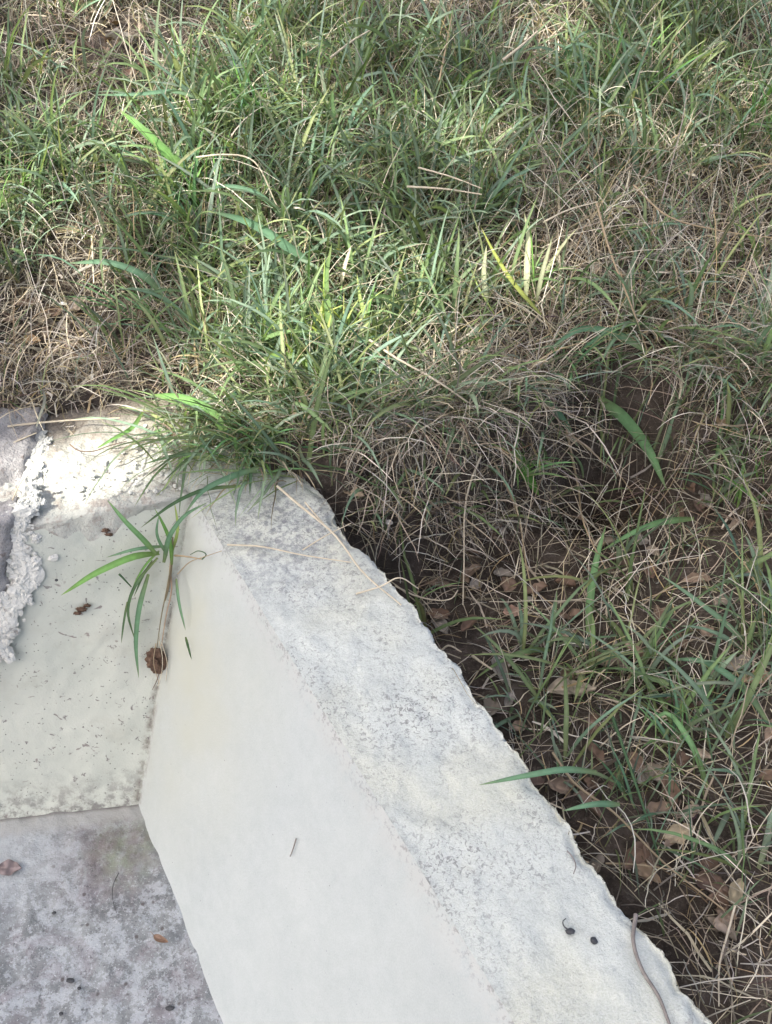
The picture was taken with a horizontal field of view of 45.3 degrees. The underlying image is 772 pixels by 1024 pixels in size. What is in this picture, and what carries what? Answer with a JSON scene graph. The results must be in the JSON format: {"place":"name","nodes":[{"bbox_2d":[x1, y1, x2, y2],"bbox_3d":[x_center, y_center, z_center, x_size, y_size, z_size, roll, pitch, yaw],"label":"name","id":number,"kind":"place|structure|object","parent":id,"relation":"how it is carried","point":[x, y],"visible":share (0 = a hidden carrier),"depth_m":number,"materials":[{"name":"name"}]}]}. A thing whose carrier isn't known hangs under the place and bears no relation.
{"place":"outdoors","nodes":[
{"label":"outdoors","id":0,"kind":"place"},
{"bbox_2d":[96,412,143,448],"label":"green grass","id":1,"kind":"structure","parent":0,"point":[136,422],"depth_m":1.97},
{"bbox_2d":[0,0,771,1023],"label":"ground","id":2,"kind":"structure","parent":0,"point":[558,552],"depth_m":2.11,"materials":[{"name":"soil"}]},
{"bbox_2d":[0,137,71,222],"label":"grass tuft","id":3,"kind":"object","parent":2,"relation":"on","point":[9,162],"visible":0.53,"depth_m":2.30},
{"bbox_2d":[43,306,61,317],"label":"dead leaf","id":4,"kind":"object","parent":2,"relation":"on","point":[55,313],"visible":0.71,"depth_m":2.21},
{"bbox_2d":[0,805,222,1023],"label":"channel floor","id":5,"kind":"structure","parent":2,"relation":"on","point":[121,966],"depth_m":1.88,"materials":[{"name":"concrete"}]},
{"bbox_2d":[0,859,21,875],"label":"dead leaf","id":6,"kind":"object","parent":5,"relation":"on","point":[8,867],"visible":1,"depth_m":1.96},
{"bbox_2d":[98,28,135,41],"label":"dead leaf","id":7,"kind":"object","parent":2,"relation":"on","point":[113,35],"visible":0.84,"depth_m":2.63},
{"bbox_2d":[71,259,164,295],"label":"green grass","id":8,"kind":"structure","parent":2,"relation":"on","point":[149,280],"depth_m":2.19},
{"bbox_2d":[62,246,175,336],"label":"grass tuft","id":9,"kind":"object","parent":2,"relation":"on","point":[124,305],"visible":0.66,"depth_m":2.22,"materials":[{"name":"plant"}]},
{"bbox_2d":[98,89,199,97],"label":"green grass","id":10,"kind":"structure","parent":2,"relation":"on","point":[151,92],"depth_m":2.36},
{"bbox_2d":[121,111,190,174],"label":"green grass","id":11,"kind":"structure","parent":2,"relation":"on","point":[163,149],"depth_m":2.28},
{"bbox_2d":[114,118,235,228],"bbox_3d":[-0.536,-0.834,2.286,0.343,0.218,0.263,-18,49,-16],"label":"grass tuft","id":12,"kind":"object","parent":2,"relation":"on","point":[194,198],"visible":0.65,"depth_m":2.27,"materials":[{"name":"plant"}]},
{"bbox_2d":[142,373,269,450],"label":"grass tuft","id":13,"kind":"object","parent":2,"relation":"on","point":[234,393],"visible":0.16,"depth_m":2.04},
{"bbox_2d":[196,154,277,205],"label":"dry stalk","id":14,"kind":"object","parent":2,"relation":"on","point":[240,156],"visible":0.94,"depth_m":2.23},
{"bbox_2d":[202,184,286,222],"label":"green grass","id":15,"kind":"structure","parent":2,"relation":"on","point":[239,187],"depth_m":2.23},
{"bbox_2d":[198,41,296,145],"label":"grass tuft","id":16,"kind":"object","parent":2,"relation":"on","point":[245,103],"visible":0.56,"depth_m":2.40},
{"bbox_2d":[212,211,322,279],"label":"green grass","id":17,"kind":"structure","parent":2,"relation":"on","point":[283,243],"depth_m":2.19,"materials":[{"name":"plant"}]},
{"bbox_2d":[257,351,319,374],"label":"green grass","id":18,"kind":"structure","parent":2,"relation":"on","point":[317,370],"depth_m":2.00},
{"bbox_2d":[239,241,388,353],"bbox_3d":[-0.170,-0.426,2.072,0.354,0.225,0.330,0,47,0],"label":"grass tuft","id":19,"kind":"object","parent":2,"relation":"on","point":[322,308],"visible":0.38,"depth_m":2.10,"materials":[{"name":"plant"}]},
{"bbox_2d":[323,244,332,348],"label":"green grass","id":20,"kind":"structure","parent":2,"relation":"on","point":[326,286],"depth_m":2.11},
{"bbox_2d":[340,248,350,284],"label":"green grass","id":21,"kind":"structure","parent":2,"relation":"on","point":[344,267],"depth_m":2.17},
{"bbox_2d":[0,392,711,1023],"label":"concrete drain wall","id":22,"kind":"structure","parent":2,"relation":"on","point":[340,730],"depth_m":1.68,"materials":[{"name":"concrete"}]},
{"bbox_2d":[0,407,47,592],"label":"old concrete block","id":23,"kind":"structure","parent":22,"relation":"on","point":[14,457],"depth_m":1.93,"materials":[{"name":"concrete"}]},
{"bbox_2d":[7,417,119,426],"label":"dry stalk","id":24,"kind":"object","parent":22,"relation":"on","point":[23,424],"visible":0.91,"depth_m":1.99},
{"bbox_2d":[62,501,220,676],"bbox_3d":[-0.470,0.155,1.906,0.306,0.370,0.227,20,50,18],"label":"corner grass plant","id":25,"kind":"object","parent":22,"relation":"on","point":[169,544],"visible":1,"depth_m":1.87,"materials":[{"name":"plant"}]},
{"bbox_2d":[142,485,238,526],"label":"green grass","id":26,"kind":"structure","parent":25,"relation":"on","point":[188,495],"depth_m":1.80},
{"bbox_2d":[144,641,167,689],"bbox_3d":[-0.484,0.323,1.962,0.049,0.120,0.070,-15,48,-14],"label":"root clod","id":27,"kind":"object","parent":22,"relation":"on","point":[156,659],"visible":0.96,"depth_m":1.95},
{"bbox_2d":[145,452,216,463],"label":"green grass","id":28,"kind":"structure","parent":22,"relation":"on","point":[190,453],"depth_m":1.89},
{"bbox_2d":[151,393,231,436],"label":"green grass","id":29,"kind":"structure","parent":22,"relation":"on","point":[187,398],"depth_m":1.95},
{"bbox_2d":[49,323,390,533],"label":"creeping grass","id":30,"kind":"structure","parent":22,"relation":"on","point":[188,435],"depth_m":1.92,"materials":[{"name":"plant"}]},
{"bbox_2d":[185,466,258,512],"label":"green grass","id":31,"kind":"structure","parent":22,"relation":"on","point":[224,479],"depth_m":1.82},
{"bbox_2d":[173,421,338,486],"bbox_3d":[-0.264,-0.141,1.893,0.353,0.134,0.212,0,47,0],"label":"grass tuft","id":32,"kind":"object","parent":22,"relation":"on","point":[235,449],"visible":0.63,"depth_m":1.90,"materials":[{"name":"plant"}]},
{"bbox_2d":[227,544,350,562],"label":"dry stalk","id":33,"kind":"object","parent":22,"relation":"on","point":[283,551],"visible":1,"depth_m":1.77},
{"bbox_2d":[276,485,401,604],"bbox_3d":[-0.093,0.058,1.766,0.017,0.055,0.355,-33,55,-28],"label":"dry stalk","id":34,"kind":"object","parent":22,"relation":"on","point":[322,523],"visible":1,"depth_m":1.77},
{"bbox_2d":[356,577,418,594],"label":"dry stalk","id":35,"kind":"object","parent":22,"relation":"on","point":[385,584],"visible":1,"depth_m":1.71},
{"bbox_2d":[631,913,670,1023],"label":"root","id":36,"kind":"object","parent":22,"relation":"on","point":[637,958],"visible":1,"depth_m":1.26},
{"bbox_2d":[357,276,372,348],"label":"green grass","id":37,"kind":"structure","parent":2,"relation":"on","point":[360,297],"depth_m":2.14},
{"bbox_2d":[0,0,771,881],"bbox_3d":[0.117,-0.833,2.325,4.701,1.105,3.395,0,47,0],"label":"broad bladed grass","id":38,"kind":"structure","parent":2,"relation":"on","point":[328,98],"depth_m":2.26,"materials":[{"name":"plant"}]},
{"bbox_2d":[172,54,186,85],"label":"green grass","id":39,"kind":"structure","parent":38,"relation":"on","point":[176,65],"depth_m":2.45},
{"bbox_2d":[438,15,451,81],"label":"dry stalk","id":40,"kind":"object","parent":38,"relation":"on","point":[444,52],"visible":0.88,"depth_m":2.46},
{"bbox_2d":[418,167,481,188],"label":"dry stalk","id":41,"kind":"object","parent":38,"relation":"on","point":[425,169],"visible":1,"depth_m":2.23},
{"bbox_2d":[481,245,487,299],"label":"green grass","id":42,"kind":"structure","parent":38,"relation":"on","point":[483,271],"depth_m":2.15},
{"bbox_2d":[0,0,771,1023],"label":"dry thatch","id":43,"kind":"object","parent":2,"relation":"on","point":[198,392],"visible":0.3,"depth_m":2.17,"materials":[{"name":"plant"}]},
{"bbox_2d":[0,0,771,1023],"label":"dry stalks","id":44,"kind":"object","parent":2,"relation":"on","point":[264,208],"visible":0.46,"depth_m":2.21,"materials":[{"name":"plant"}]},
{"bbox_2d":[427,608,450,616],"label":"dead leaf","id":45,"kind":"object","parent":2,"relation":"on","point":[442,611],"visible":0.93,"depth_m":2.03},
{"bbox_2d":[431,614,448,633],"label":"dead leaf","id":46,"kind":"object","parent":2,"relation":"on","point":[442,621],"visible":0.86,"depth_m":2.01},
{"bbox_2d":[407,185,481,194],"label":"dry stalk","id":47,"kind":"object","parent":2,"relation":"on","point":[422,187],"visible":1,"depth_m":2.23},
{"bbox_2d":[460,614,479,631],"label":"dead leaf","id":48,"kind":"object","parent":2,"relation":"on","point":[465,625],"visible":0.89,"depth_m":1.99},
{"bbox_2d":[462,564,480,577],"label":"dead leaf","id":49,"kind":"object","parent":2,"relation":"on","point":[470,570],"visible":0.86,"depth_m":2.12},
{"bbox_2d":[462,456,481,604],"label":"dry stalk","id":50,"kind":"object","parent":2,"relation":"on","point":[474,471],"visible":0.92,"depth_m":2.02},
{"bbox_2d":[483,697,500,715],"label":"dead leaf","id":51,"kind":"object","parent":2,"relation":"on","point":[488,702],"visible":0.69,"depth_m":1.82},
{"bbox_2d":[491,656,510,684],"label":"dead leaf","id":52,"kind":"object","parent":2,"relation":"on","point":[498,669],"visible":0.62,"depth_m":1.87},
{"bbox_2d":[493,567,513,576],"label":"dead leaf","id":53,"kind":"object","parent":2,"relation":"on","point":[502,571],"visible":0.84,"depth_m":2.11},
{"bbox_2d":[243,269,771,583],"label":"hanging dry grass","id":54,"kind":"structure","parent":2,"relation":"on","point":[413,428],"depth_m":1.99,"materials":[{"name":"plant"}]},
{"bbox_2d":[500,577,517,592],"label":"dead leaf","id":55,"kind":"object","parent":2,"relation":"on","point":[505,585],"visible":0.91,"depth_m":2.10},
{"bbox_2d":[504,690,514,705],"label":"dead leaf","id":56,"kind":"object","parent":2,"relation":"on","point":[506,700],"visible":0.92,"depth_m":1.81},
{"bbox_2d":[481,228,540,314],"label":"green grass","id":57,"kind":"structure","parent":2,"relation":"on","point":[520,291],"depth_m":2.11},
{"bbox_2d":[501,604,523,616],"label":"dead leaf","id":58,"kind":"object","parent":2,"relation":"on","point":[505,611],"visible":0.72,"depth_m":2.02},
{"bbox_2d":[494,462,536,606],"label":"dry stalk","id":59,"kind":"object","parent":2,"relation":"on","point":[497,468],"visible":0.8,"depth_m":2.07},
{"bbox_2d":[501,31,537,62],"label":"dry stalk","id":60,"kind":"object","parent":2,"relation":"on","point":[506,57],"visible":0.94,"depth_m":2.49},
{"bbox_2d":[511,447,538,494],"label":"green grass","id":61,"kind":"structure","parent":2,"relation":"on","point":[530,479],"depth_m":2.12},
{"bbox_2d":[524,213,530,295],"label":"green grass","id":62,"kind":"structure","parent":2,"relation":"on","point":[527,265],"depth_m":2.13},
{"bbox_2d":[527,581,547,593],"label":"dead leaf","id":63,"kind":"object","parent":2,"relation":"on","point":[541,585],"visible":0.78,"depth_m":2.07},
{"bbox_2d":[480,766,596,784],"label":"green grass","id":64,"kind":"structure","parent":2,"relation":"on","point":[561,769],"depth_m":1.43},
{"bbox_2d":[530,776,546,786],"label":"dead leaf","id":65,"kind":"object","parent":2,"relation":"on","point":[539,782],"visible":0.32,"depth_m":1.74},
{"bbox_2d":[506,222,575,304],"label":"grass tuft","id":66,"kind":"object","parent":2,"relation":"on","point":[551,263],"visible":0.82,"depth_m":2.15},
{"bbox_2d":[513,413,574,485],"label":"grass tuft","id":67,"kind":"object","parent":2,"relation":"on","point":[532,465],"visible":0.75,"depth_m":2.08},
{"bbox_2d":[535,236,552,300],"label":"green grass","id":68,"kind":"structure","parent":2,"relation":"on","point":[540,280],"depth_m":2.11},
{"bbox_2d":[538,395,577,445],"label":"green grass","id":69,"kind":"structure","parent":2,"relation":"on","point":[561,416],"depth_m":2.09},
{"bbox_2d":[547,776,572,796],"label":"dead leaf","id":70,"kind":"object","parent":2,"relation":"on","point":[558,785],"visible":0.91,"depth_m":1.72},
{"bbox_2d":[554,571,575,587],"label":"dead leaf","id":71,"kind":"object","parent":2,"relation":"on","point":[571,583],"visible":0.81,"depth_m":2.08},
{"bbox_2d":[535,677,596,695],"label":"dead leaf","id":72,"kind":"object","parent":2,"relation":"on","point":[560,689],"visible":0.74,"depth_m":1.84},
{"bbox_2d":[565,430,605,568],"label":"dry stalk","id":73,"kind":"object","parent":2,"relation":"on","point":[572,458],"visible":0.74,"depth_m":2.15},
{"bbox_2d":[573,790,602,817],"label":"dead leaf","id":74,"kind":"object","parent":2,"relation":"on","point":[584,796],"visible":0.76,"depth_m":1.68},
{"bbox_2d":[583,777,598,789],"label":"dead leaf","id":75,"kind":"object","parent":2,"relation":"on","point":[587,780],"visible":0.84,"depth_m":1.71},
{"bbox_2d":[563,801,619,810],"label":"green grass","id":76,"kind":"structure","parent":2,"relation":"on","point":[599,804],"depth_m":1.39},
{"bbox_2d":[586,711,599,734],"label":"dead leaf","id":77,"kind":"object","parent":2,"relation":"on","point":[591,718],"visible":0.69,"depth_m":1.79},
{"bbox_2d":[585,526,605,633],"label":"green grass","id":78,"kind":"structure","parent":2,"relation":"on","point":[590,594],"depth_m":2.02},
{"bbox_2d":[586,741,605,762],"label":"dead leaf","id":79,"kind":"object","parent":2,"relation":"on","point":[597,752],"visible":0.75,"depth_m":1.75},
{"bbox_2d":[588,854,604,872],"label":"dead leaf","id":80,"kind":"object","parent":2,"relation":"on","point":[600,858],"visible":0.49,"depth_m":1.64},
{"bbox_2d":[541,319,653,388],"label":"grass tuft","id":81,"kind":"object","parent":2,"relation":"on","point":[584,353],"visible":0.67,"depth_m":2.08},
{"bbox_2d":[547,325,647,352],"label":"green grass","id":82,"kind":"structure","parent":2,"relation":"on","point":[633,342],"depth_m":2.07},
{"bbox_2d":[569,433,639,506],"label":"dry stalk","id":83,"kind":"object","parent":2,"relation":"on","point":[586,447],"visible":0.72,"depth_m":2.26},
{"bbox_2d":[596,203,646,350],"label":"dry stalk","id":84,"kind":"object","parent":2,"relation":"on","point":[606,239],"visible":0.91,"depth_m":2.07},
{"bbox_2d":[549,5,708,114],"bbox_3d":[0.630,-1.207,2.483,0.437,0.239,0.289,7,47,7],"label":"grass tuft","id":85,"kind":"object","parent":2,"relation":"on","point":[669,76],"visible":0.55,"depth_m":2.48,"materials":[{"name":"plant"}]},
{"bbox_2d":[598,396,665,487],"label":"green grass","id":86,"kind":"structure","parent":2,"relation":"on","point":[626,421],"depth_m":2.20,"materials":[{"name":"plant"}]},
{"bbox_2d":[627,751,643,771],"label":"dead leaf","id":87,"kind":"object","parent":2,"relation":"on","point":[639,761],"visible":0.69,"depth_m":1.73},
{"bbox_2d":[611,716,661,863],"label":"dry stalk","id":88,"kind":"object","parent":2,"relation":"on","point":[630,769],"visible":0.89,"depth_m":1.63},
{"bbox_2d":[623,841,650,868],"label":"dead leaf","id":89,"kind":"object","parent":2,"relation":"on","point":[639,854],"visible":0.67,"depth_m":1.61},
{"bbox_2d":[552,752,724,910],"bbox_3d":[0.426,0.550,1.609,0.020,0.024,0.376,-33,55,-27],"label":"dry stalk","id":90,"kind":"object","parent":2,"relation":"on","point":[617,816],"visible":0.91,"depth_m":1.60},
{"bbox_2d":[628,860,660,882],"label":"dead leaf","id":91,"kind":"object","parent":2,"relation":"on","point":[645,871],"visible":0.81,"depth_m":1.59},
{"bbox_2d":[603,517,693,549],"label":"green grass","id":92,"kind":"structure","parent":2,"relation":"on","point":[658,522],"depth_m":2.10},
{"bbox_2d":[640,762,664,781],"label":"dead leaf","id":93,"kind":"object","parent":2,"relation":"on","point":[651,773],"visible":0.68,"depth_m":1.70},
{"bbox_2d":[606,862,702,881],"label":"dry stalk","id":94,"kind":"object","parent":2,"relation":"on","point":[609,863],"visible":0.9,"depth_m":1.57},
{"bbox_2d":[646,800,672,819],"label":"dead leaf","id":95,"kind":"object","parent":2,"relation":"on","point":[651,804],"visible":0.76,"depth_m":1.66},
{"bbox_2d":[598,724,740,822],"bbox_3d":[0.500,0.460,1.644,0.238,0.157,0.212,0,47,0],"label":"grass tuft","id":96,"kind":"object","parent":2,"relation":"on","point":[619,784],"visible":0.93,"depth_m":1.67,"materials":[{"name":"plant"}]},
{"bbox_2d":[662,774,679,809],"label":"dead leaf","id":97,"kind":"object","parent":2,"relation":"on","point":[675,788],"visible":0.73,"depth_m":1.67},
{"bbox_2d":[638,711,708,787],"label":"green grass","id":98,"kind":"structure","parent":2,"relation":"on","point":[680,726],"depth_m":1.69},
{"bbox_2d":[659,823,695,843],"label":"dead leaf","id":99,"kind":"object","parent":2,"relation":"on","point":[674,828],"visible":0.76,"depth_m":1.61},
{"bbox_2d":[633,667,730,766],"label":"grass tuft","id":100,"kind":"object","parent":2,"relation":"on","point":[661,729],"visible":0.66,"depth_m":1.73,"materials":[{"name":"plant"}]},
{"bbox_2d":[674,751,689,767],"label":"dead leaf","id":101,"kind":"object","parent":2,"relation":"on","point":[684,757],"visible":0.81,"depth_m":1.73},
{"bbox_2d":[682,572,711,582],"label":"dead leaf","id":102,"kind":"object","parent":2,"relation":"on","point":[691,575],"visible":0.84,"depth_m":2.02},
{"bbox_2d":[633,184,771,237],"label":"dry stalk","id":103,"kind":"object","parent":2,"relation":"on","point":[650,202],"visible":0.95,"depth_m":2.15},
{"bbox_2d":[700,852,718,869],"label":"dead leaf","id":104,"kind":"object","parent":2,"relation":"on","point":[712,865],"visible":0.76,"depth_m":1.60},
{"bbox_2d":[694,869,728,895],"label":"dead leaf","id":105,"kind":"object","parent":2,"relation":"on","point":[704,878],"visible":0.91,"depth_m":1.58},
{"bbox_2d":[706,889,728,906],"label":"dead leaf","id":106,"kind":"object","parent":2,"relation":"on","point":[722,900],"visible":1,"depth_m":1.55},
{"bbox_2d":[672,657,769,720],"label":"green grass","id":107,"kind":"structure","parent":2,"relation":"on","point":[731,677],"depth_m":1.77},
{"bbox_2d":[705,916,736,941],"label":"dead leaf","id":108,"kind":"object","parent":2,"relation":"on","point":[732,934],"visible":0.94,"depth_m":1.52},
{"bbox_2d":[677,360,771,509],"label":"grass tuft","id":109,"kind":"object","parent":2,"relation":"on","point":[739,493],"visible":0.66,"depth_m":2.14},
{"bbox_2d":[713,913,735,933],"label":"dead leaf","id":110,"kind":"object","parent":2,"relation":"on","point":[720,926],"visible":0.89,"depth_m":1.53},
{"bbox_2d":[714,906,736,922],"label":"dead leaf","id":111,"kind":"object","parent":2,"relation":"on","point":[718,910],"visible":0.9,"depth_m":1.54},
{"bbox_2d":[680,59,771,146],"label":"grass tuft","id":112,"kind":"object","parent":2,"relation":"on","point":[763,104],"visible":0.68,"depth_m":2.43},
{"bbox_2d":[718,905,735,1006],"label":"dry stalk","id":113,"kind":"object","parent":2,"relation":"on","point":[729,925],"visible":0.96,"depth_m":1.47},
{"bbox_2d":[724,878,745,908],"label":"dead leaf","id":114,"kind":"object","parent":2,"relation":"on","point":[735,895],"visible":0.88,"depth_m":1.56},
{"bbox_2d":[727,655,750,670],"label":"dead leaf","id":115,"kind":"object","parent":2,"relation":"on","point":[731,667],"visible":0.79,"depth_m":1.84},
{"bbox_2d":[756,770,771,780],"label":"dead leaf","id":116,"kind":"object","parent":2,"relation":"on","point":[766,777],"visible":0.97,"depth_m":1.68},
{"bbox_2d":[0,0,771,1023],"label":"short grass","id":117,"kind":"structure","parent":0,"point":[476,290],"depth_m":2.27,"materials":[{"name":"plant"}]},
{"bbox_2d":[306,304,771,537],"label":"drooping grass","id":118,"kind":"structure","parent":0,"point":[663,323],"depth_m":2.01,"materials":[{"name":"plant"}]},
{"bbox_2d":[369,339,478,409],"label":"dry stalk","id":119,"kind":"object","parent":118,"relation":"on","point":[413,367],"visible":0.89,"depth_m":1.92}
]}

